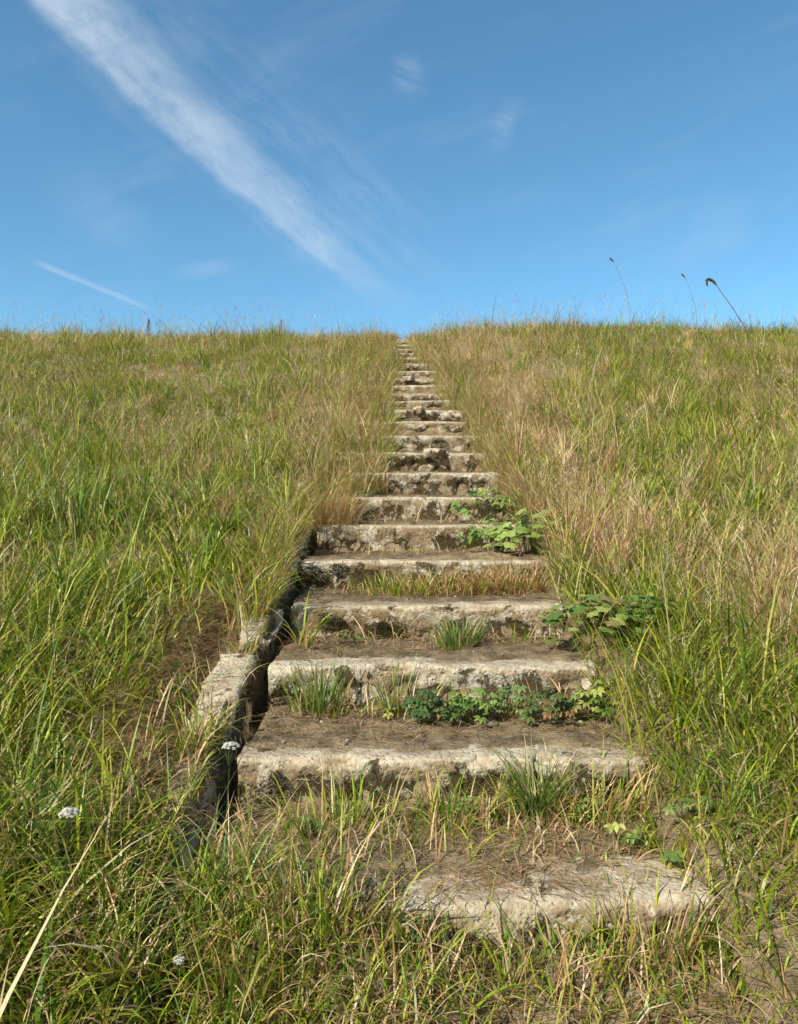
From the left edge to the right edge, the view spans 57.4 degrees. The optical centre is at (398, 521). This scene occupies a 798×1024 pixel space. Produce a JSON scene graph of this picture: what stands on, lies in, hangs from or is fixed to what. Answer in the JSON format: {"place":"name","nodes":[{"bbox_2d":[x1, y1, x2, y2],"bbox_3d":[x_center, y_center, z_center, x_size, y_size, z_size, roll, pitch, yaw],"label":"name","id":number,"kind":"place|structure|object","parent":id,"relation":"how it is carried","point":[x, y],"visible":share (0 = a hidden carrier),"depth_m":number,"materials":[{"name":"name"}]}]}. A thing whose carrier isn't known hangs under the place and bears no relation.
{"place":"outdoors","nodes":[
{"label":"outdoors","id":0,"kind":"place"},
{"bbox_2d":[146,318,151,336],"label":"dock plant","id":1,"kind":"object","parent":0,"point":[148,326],"visible":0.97,"depth_m":12.99,"materials":[{"name":"plant"}]},
{"bbox_2d":[149,317,170,350],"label":"feathery grass","id":2,"kind":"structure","parent":0,"point":[159,330],"depth_m":13.49,"materials":[{"name":"plant"}]},
{"bbox_2d":[0,328,797,1023],"bbox_3d":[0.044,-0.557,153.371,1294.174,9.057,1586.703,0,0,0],"label":"ground","id":3,"kind":"structure","parent":0,"point":[256,694],"depth_m":2.33,"materials":[{"name":"green plant"}]},
{"bbox_2d":[58,807,79,928],"bbox_3d":[-0.702,0.757,1.550,0.043,0.298,0.043,0,0,-41],"label":"yarrow","id":4,"kind":"object","parent":3,"relation":"on","point":[73,810],"visible":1,"depth_m":1.55,"materials":[{"name":"white plant"}]},
{"bbox_2d":[3,441,135,542],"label":"grass clump","id":5,"kind":"object","parent":3,"relation":"on","point":[79,514],"visible":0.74,"depth_m":4.01,"materials":[{"name":"green plant"}]},
{"bbox_2d":[171,954,184,1023],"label":"yarrow","id":6,"kind":"object","parent":3,"relation":"on","point":[178,958],"visible":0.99,"depth_m":1.46,"materials":[{"name":"white plant"}]},
{"bbox_2d":[104,507,261,592],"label":"grass clump","id":7,"kind":"object","parent":3,"relation":"on","point":[179,566],"visible":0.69,"depth_m":3.37,"materials":[{"name":"green plant"}]},
{"bbox_2d":[163,778,216,926],"bbox_3d":[-0.627,1.053,2.050,0.176,0.434,0.528,0,17,0],"label":"kerb stone","id":8,"kind":"object","parent":3,"relation":"on","point":[209,795],"visible":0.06,"depth_m":2.00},
{"bbox_2d":[181,653,256,751],"bbox_3d":[-0.630,0.783,2.632,0.176,0.428,0.565,0,17,0],"label":"kerb stone","id":9,"kind":"object","parent":3,"relation":"on","point":[235,661],"visible":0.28,"depth_m":2.59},
{"bbox_2d":[104,862,338,1018],"bbox_3d":[-0.370,0.871,1.553,0.516,0.240,0.390,0,0,0],"label":"grass tuft","id":10,"kind":"object","parent":3,"relation":"on","point":[229,976],"visible":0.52,"depth_m":1.50,"materials":[{"name":"green plant"}]},
{"bbox_2d":[222,742,239,829],"bbox_3d":[-0.474,0.838,2.049,0.050,0.440,0.051,0,0,-35],"label":"yarrow","id":11,"kind":"object","parent":3,"relation":"on","point":[228,748],"visible":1,"depth_m":2.05,"materials":[{"name":"white plant"}]},
{"bbox_2d":[224,306,255,352],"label":"feathery grass","id":12,"kind":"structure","parent":3,"relation":"on","point":[233,322],"depth_m":13.51,"materials":[{"name":"plant"}]},
{"bbox_2d":[165,805,318,912],"bbox_3d":[-0.492,0.901,1.924,0.578,0.314,0.423,0,0,13],"label":"grass clump","id":13,"kind":"object","parent":3,"relation":"on","point":[227,843],"visible":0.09,"depth_m":1.94,"materials":[{"name":"green plant"}]},
{"bbox_2d":[188,549,328,620],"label":"grass tuft","id":14,"kind":"object","parent":3,"relation":"on","point":[267,600],"visible":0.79,"depth_m":3.08,"materials":[{"name":"green plant"}]},
{"bbox_2d":[239,609,283,683],"bbox_3d":[-0.576,0.620,3.103,0.166,0.427,0.348,0,17,0],"label":"kerb stone","id":15,"kind":"object","parent":3,"relation":"on","point":[272,642],"visible":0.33,"depth_m":2.99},
{"bbox_2d":[258,557,301,594],"bbox_3d":[-0.589,0.432,3.638,0.174,0.440,0.461,0,17,0],"label":"kerb stone","id":16,"kind":"object","parent":3,"relation":"on","point":[297,566],"visible":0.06,"depth_m":3.66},
{"bbox_2d":[255,590,343,648],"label":"grass tuft","id":17,"kind":"object","parent":3,"relation":"on","point":[302,640],"visible":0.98,"depth_m":2.94,"materials":[{"name":"green plant"}]},
{"bbox_2d":[298,527,312,559],"bbox_3d":[-0.588,0.271,4.205,0.167,0.432,0.470,0,17,0],"label":"kerb stone","id":18,"kind":"object","parent":3,"relation":"on","point":[308,539],"visible":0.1,"depth_m":4.13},
{"bbox_2d":[291,815,333,837],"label":"leafy plant","id":19,"kind":"object","parent":3,"relation":"on","point":[304,826],"visible":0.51,"depth_m":2.00,"materials":[{"name":"green plant"}]},
{"bbox_2d":[264,647,370,718],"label":"grass tuft","id":20,"kind":"object","parent":3,"relation":"on","point":[321,694],"visible":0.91,"depth_m":2.59,"materials":[{"name":"green plant"}]},
{"bbox_2d":[271,474,379,528],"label":"grass tuft","id":21,"kind":"object","parent":3,"relation":"on","point":[336,518],"visible":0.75,"depth_m":4.21,"materials":[{"name":"plant"}]},
{"bbox_2d":[242,812,414,954],"bbox_3d":[-0.165,0.775,1.592,0.418,0.270,0.301,0,0,0],"label":"grass tuft","id":22,"kind":"object","parent":3,"relation":"on","point":[320,898],"visible":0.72,"depth_m":1.60,"materials":[{"name":"green plant"}]},
{"bbox_2d":[251,755,424,840],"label":"grass tuft","id":23,"kind":"object","parent":3,"relation":"on","point":[325,813],"visible":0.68,"depth_m":2.07,"materials":[{"name":"green plant"}]},
{"bbox_2d":[332,629,367,643],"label":"leafy plant","id":24,"kind":"object","parent":3,"relation":"on","point":[343,633],"visible":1,"depth_m":3.05,"materials":[{"name":"green plant"}]},
{"bbox_2d":[359,700,398,719],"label":"leafy plant","id":25,"kind":"object","parent":3,"relation":"on","point":[385,714],"visible":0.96,"depth_m":2.55,"materials":[{"name":"green plant"}]},
{"bbox_2d":[356,647,423,717],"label":"grass tuft","id":26,"kind":"object","parent":3,"relation":"on","point":[395,712],"visible":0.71,"depth_m":2.57,"materials":[{"name":"green plant"}]},
{"bbox_2d":[346,567,440,596],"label":"grass tuft","id":27,"kind":"object","parent":3,"relation":"on","point":[394,590],"visible":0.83,"depth_m":3.49,"materials":[{"name":"green plant"}]},
{"bbox_2d":[374,349,421,352],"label":"stone step","id":28,"kind":"object","parent":3,"relation":"on","point":[404,350],"visible":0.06,"depth_m":14.32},
{"bbox_2d":[383,344,412,348],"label":"stone step","id":29,"kind":"object","parent":3,"relation":"on","point":[406,345],"visible":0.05,"depth_m":15.15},
{"bbox_2d":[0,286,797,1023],"bbox_3d":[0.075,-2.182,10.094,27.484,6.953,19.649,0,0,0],"label":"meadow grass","id":30,"kind":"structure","parent":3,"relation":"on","point":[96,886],"depth_m":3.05,"materials":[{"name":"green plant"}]},
{"bbox_2d":[313,887,489,996],"bbox_3d":[-0.002,0.893,1.590,0.452,0.206,0.275,0,0,0],"label":"grass tuft","id":31,"kind":"object","parent":3,"relation":"on","point":[396,967],"visible":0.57,"depth_m":1.55,"materials":[{"name":"green plant"}]},
{"bbox_2d":[395,410,411,418],"bbox_3d":[0.045,-1.128,7.652,0.152,0.080,0.125,-2,0,36],"label":"loose stone","id":32,"kind":"object","parent":3,"relation":"on","point":[406,414],"visible":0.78,"depth_m":7.62,"materials":[{"name":"beige stone"}]},
{"bbox_2d":[371,357,437,363],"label":"stone step","id":33,"kind":"object","parent":3,"relation":"on","point":[409,360],"visible":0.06,"depth_m":12.78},
{"bbox_2d":[371,364,441,370],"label":"stone step","id":34,"kind":"object","parent":3,"relation":"on","point":[411,367],"visible":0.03,"depth_m":11.91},
{"bbox_2d":[364,385,449,391],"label":"stone step","id":35,"kind":"object","parent":3,"relation":"on","point":[408,387],"visible":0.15,"depth_m":9.56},
{"bbox_2d":[365,378,449,384],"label":"stone step","id":36,"kind":"object","parent":3,"relation":"on","point":[419,382],"visible":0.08,"depth_m":10.20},
{"bbox_2d":[402,376,414,382],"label":"loose stone","id":37,"kind":"object","parent":36,"relation":"on","point":[410,378],"visible":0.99,"depth_m":10.11,"materials":[{"name":"beige stone"}]},
{"bbox_2d":[384,353,432,357],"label":"stone step","id":38,"kind":"object","parent":3,"relation":"on","point":[404,354],"visible":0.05,"depth_m":13.51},
{"bbox_2d":[353,409,464,421],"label":"stone step","id":39,"kind":"object","parent":3,"relation":"on","point":[434,415],"visible":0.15,"depth_m":7.86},
{"bbox_2d":[413,406,423,413],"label":"loose stone","id":40,"kind":"object","parent":39,"relation":"on","point":[419,409],"visible":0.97,"depth_m":7.80,"materials":[{"name":"beige stone"}]},
{"bbox_2d":[379,371,439,376],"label":"stone step","id":41,"kind":"object","parent":3,"relation":"on","point":[415,373],"visible":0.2,"depth_m":10.98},
{"bbox_2d":[404,395,414,399],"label":"loose stone","id":42,"kind":"object","parent":3,"relation":"on","point":[412,397],"visible":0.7,"depth_m":8.60,"materials":[{"name":"beige stone"}]},
{"bbox_2d":[367,400,455,408],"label":"stone step","id":43,"kind":"object","parent":3,"relation":"on","point":[430,403],"visible":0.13,"depth_m":8.41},
{"bbox_2d":[346,435,477,452],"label":"stone step","id":44,"kind":"object","parent":3,"relation":"on","point":[420,442],"visible":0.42,"depth_m":6.59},
{"bbox_2d":[351,421,472,432],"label":"stone step","id":45,"kind":"object","parent":3,"relation":"on","point":[422,425],"visible":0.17,"depth_m":7.22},
{"bbox_2d":[339,452,488,471],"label":"stone step","id":46,"kind":"object","parent":3,"relation":"on","point":[450,461],"visible":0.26,"depth_m":5.96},
{"bbox_2d":[372,394,457,400],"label":"stone step","id":47,"kind":"object","parent":3,"relation":"on","point":[423,397],"visible":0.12,"depth_m":8.91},
{"bbox_2d":[333,472,498,495],"bbox_3d":[0.125,-0.186,5.428,1.250,0.369,0.170,0,0,1],"label":"stone step","id":48,"kind":"object","parent":3,"relation":"on","point":[430,483],"visible":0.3,"depth_m":5.36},
{"bbox_2d":[327,497,510,520],"bbox_3d":[0.128,0.014,4.833,1.230,0.366,0.171,0,2,0],"label":"stone step","id":49,"kind":"object","parent":3,"relation":"on","point":[409,507],"visible":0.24,"depth_m":4.76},
{"bbox_2d":[317,524,523,551],"bbox_3d":[0.127,0.193,4.306,1.216,0.368,0.167,0,2,0],"label":"stone step","id":50,"kind":"object","parent":3,"relation":"on","point":[417,537],"visible":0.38,"depth_m":4.23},
{"bbox_2d":[301,559,543,592],"bbox_3d":[0.124,0.374,3.764,1.249,0.363,0.188,0,1,-1],"label":"stone step","id":51,"kind":"object","parent":3,"relation":"on","point":[338,570],"visible":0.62,"depth_m":3.70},
{"bbox_2d":[291,601,563,638],"bbox_3d":[0.127,0.543,3.265,1.208,0.365,0.188,0,2,0],"label":"stone step","id":52,"kind":"object","parent":3,"relation":"on","point":[369,617],"visible":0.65,"depth_m":3.20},
{"bbox_2d":[382,560,523,597],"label":"grass tuft","id":53,"kind":"object","parent":52,"relation":"on","point":[454,585],"visible":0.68,"depth_m":3.49,"materials":[{"name":"green plant"}]},
{"bbox_2d":[439,551,557,595],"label":"grass tuft","id":54,"kind":"object","parent":52,"relation":"on","point":[521,581],"visible":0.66,"depth_m":3.53,"materials":[{"name":"plant"}]},
{"bbox_2d":[266,656,597,705],"bbox_3d":[0.127,0.709,2.769,1.241,0.369,0.185,0,2,1],"label":"stone step","id":55,"kind":"object","parent":3,"relation":"on","point":[495,675],"visible":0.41,"depth_m":2.71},
{"bbox_2d":[423,448,445,458],"bbox_3d":[0.286,-0.557,5.916,0.159,0.087,0.129,6,8,31],"label":"loose stone","id":56,"kind":"object","parent":3,"relation":"on","point":[434,453],"visible":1,"depth_m":5.89,"materials":[{"name":"beige stone"}]},
{"bbox_2d":[401,689,468,723],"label":"creeper","id":57,"kind":"object","parent":3,"relation":"on","point":[420,708],"visible":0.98,"depth_m":2.48,"materials":[{"name":"green plant"}]},
{"bbox_2d":[237,742,645,807],"bbox_3d":[0.128,0.887,2.256,1.240,0.366,0.189,0,1,0],"label":"stone step","id":58,"kind":"object","parent":3,"relation":"on","point":[284,764],"visible":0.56,"depth_m":2.19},
{"bbox_2d":[368,757,519,838],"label":"grass tuft","id":59,"kind":"object","parent":3,"relation":"on","point":[452,806],"visible":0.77,"depth_m":2.06,"materials":[{"name":"green plant"}]},
{"bbox_2d":[184,452,722,976],"bbox_3d":[0.132,-0.012,4.600,1.220,2.034,6.005,0,0,0],"label":"grit","id":60,"kind":"object","parent":3,"relation":"on","point":[412,728],"visible":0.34,"depth_m":2.40,"materials":[{"name":"grey gravel"}]},
{"bbox_2d":[449,412,464,417],"bbox_3d":[0.606,-1.114,7.594,0.161,0.061,0.134,7,5,29],"label":"loose stone","id":61,"kind":"object","parent":3,"relation":"on","point":[452,414],"visible":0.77,"depth_m":7.56,"materials":[{"name":"beige stone"}]},
{"bbox_2d":[422,605,496,650],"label":"grass tuft","id":62,"kind":"object","parent":3,"relation":"on","point":[454,644],"visible":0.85,"depth_m":3.01,"materials":[{"name":"green plant"}]},
{"bbox_2d":[431,688,498,724],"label":"creeper","id":63,"kind":"object","parent":3,"relation":"on","point":[471,703],"visible":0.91,"depth_m":2.50,"materials":[{"name":"green plant"}]},
{"bbox_2d":[445,796,499,828],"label":"leafy plant","id":64,"kind":"object","parent":3,"relation":"on","point":[474,807],"visible":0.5,"depth_m":2.09,"materials":[{"name":"green plant"}]},
{"bbox_2d":[406,901,542,997],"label":"grass tuft","id":65,"kind":"object","parent":3,"relation":"on","point":[500,961],"visible":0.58,"depth_m":1.59,"materials":[{"name":"green plant"}]},
{"bbox_2d":[449,486,520,521],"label":"leafy plant","id":66,"kind":"object","parent":3,"relation":"on","point":[474,493],"visible":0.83,"depth_m":4.47,"materials":[{"name":"green plant"}]},
{"bbox_2d":[455,518,535,552],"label":"leafy plant","id":67,"kind":"object","parent":3,"relation":"on","point":[478,533],"visible":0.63,"depth_m":4.01,"materials":[{"name":"green plant"}]},
{"bbox_2d":[473,684,537,718],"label":"creeper","id":68,"kind":"object","parent":3,"relation":"on","point":[501,701],"visible":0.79,"depth_m":2.54,"materials":[{"name":"green plant"}]},
{"bbox_2d":[483,508,577,553],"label":"leafy plant","id":69,"kind":"object","parent":3,"relation":"on","point":[501,535],"visible":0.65,"depth_m":3.85,"materials":[{"name":"green plant"}]},
{"bbox_2d":[362,853,715,951],"bbox_3d":[0.126,1.056,1.790,1.229,0.362,0.227,-1,3,-2],"label":"stone step","id":70,"kind":"object","parent":3,"relation":"on","point":[471,906],"visible":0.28,"depth_m":1.69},
{"bbox_2d":[661,849,681,868],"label":"leafy plant","id":71,"kind":"object","parent":70,"relation":"on","point":[672,853],"visible":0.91,"depth_m":1.81,"materials":[{"name":"green plant"}]},
{"bbox_2d":[471,729,611,834],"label":"grass tuft","id":72,"kind":"object","parent":3,"relation":"on","point":[530,802],"visible":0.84,"depth_m":2.08,"materials":[{"name":"green plant"}]},
{"bbox_2d":[518,687,580,723],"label":"creeper","id":73,"kind":"object","parent":3,"relation":"on","point":[548,713],"visible":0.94,"depth_m":2.47,"materials":[{"name":"green plant"}]},
{"bbox_2d":[544,630,571,647],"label":"leafy plant","id":74,"kind":"object","parent":3,"relation":"on","point":[549,641],"visible":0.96,"depth_m":2.96,"materials":[{"name":"green plant"}]},
{"bbox_2d":[473,738,651,824],"bbox_3d":[0.487,0.760,2.132,0.571,0.210,0.336,0,0,0],"label":"grass tuft","id":75,"kind":"object","parent":3,"relation":"on","point":[568,808],"visible":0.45,"depth_m":2.14,"materials":[{"name":"green plant"}]},
{"bbox_2d":[554,687,619,722],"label":"creeper","id":76,"kind":"object","parent":3,"relation":"on","point":[584,698],"visible":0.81,"depth_m":2.51,"materials":[{"name":"green plant"}]},
{"bbox_2d":[503,875,675,1022],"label":"grass tuft","id":77,"kind":"object","parent":3,"relation":"on","point":[544,941],"visible":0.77,"depth_m":1.61,"materials":[{"name":"green plant"}]},
{"bbox_2d":[566,797,614,823],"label":"leafy plant","id":78,"kind":"object","parent":3,"relation":"on","point":[583,808],"visible":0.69,"depth_m":2.10,"materials":[{"name":"green plant"}]},
{"bbox_2d":[563,319,628,345],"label":"grass clump","id":79,"kind":"object","parent":3,"relation":"on","point":[599,336],"visible":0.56,"depth_m":13.40,"materials":[{"name":"green plant"}]},
{"bbox_2d":[538,594,656,636],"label":"leafy plant","id":80,"kind":"object","parent":3,"relation":"on","point":[603,606],"visible":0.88,"depth_m":2.88,"materials":[{"name":"green plant"}]},
{"bbox_2d":[586,674,628,696],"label":"leafy plant","id":81,"kind":"object","parent":3,"relation":"on","point":[599,683],"visible":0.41,"depth_m":2.59,"materials":[{"name":"green plant"}]},
{"bbox_2d":[531,733,684,841],"bbox_3d":[0.597,0.742,2.079,0.485,0.282,0.465,0,0,38],"label":"grass tuft","id":82,"kind":"object","parent":3,"relation":"on","point":[619,800],"visible":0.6,"depth_m":2.10,"materials":[{"name":"green plant"}]},
{"bbox_2d":[609,258,632,378],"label":"seed stalk","id":83,"kind":"object","parent":3,"relation":"on","point":[629,312],"visible":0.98,"depth_m":10.00,"materials":[{"name":"brown plant"}]},
{"bbox_2d":[603,822,649,846],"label":"leafy plant","id":84,"kind":"object","parent":3,"relation":"on","point":[629,836],"visible":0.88,"depth_m":1.95,"materials":[{"name":"green plant"}]},
{"bbox_2d":[601,583,682,629],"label":"leafy plant","id":85,"kind":"object","parent":3,"relation":"on","point":[651,598],"visible":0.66,"depth_m":2.93,"materials":[{"name":"green plant"}]},
{"bbox_2d":[568,836,744,974],"bbox_3d":[0.587,0.867,1.649,0.437,0.255,0.358,0,0,0],"label":"grass tuft","id":86,"kind":"object","parent":3,"relation":"on","point":[675,932],"visible":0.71,"depth_m":1.63,"materials":[{"name":"green plant"}]},
{"bbox_2d":[654,596,677,614],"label":"leafy plant","id":87,"kind":"object","parent":3,"relation":"on","point":[675,603],"visible":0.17,"depth_m":3.04,"materials":[{"name":"green plant"}]},
{"bbox_2d":[662,791,713,819],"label":"leafy plant","id":88,"kind":"object","parent":3,"relation":"on","point":[686,804],"visible":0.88,"depth_m":1.91,"materials":[{"name":"green plant"}]},
{"bbox_2d":[681,274,698,365],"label":"seed stalk","id":89,"kind":"object","parent":3,"relation":"on","point":[696,318],"visible":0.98,"depth_m":10.00,"materials":[{"name":"brown plant"}]},
{"bbox_2d":[705,278,766,537],"bbox_3d":[1.849,-0.619,4.000,0.336,1.444,0.020,0,0,0],"label":"seed stalk","id":90,"kind":"object","parent":3,"relation":"on","point":[710,280],"visible":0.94,"depth_m":4.00,"materials":[{"name":"brown plant"}]},
{"bbox_2d":[0,0,797,339],"label":"sky","id":91,"kind":"structure","parent":0,"point":[397,155],"materials":[{"name":"blue"}]}
]}

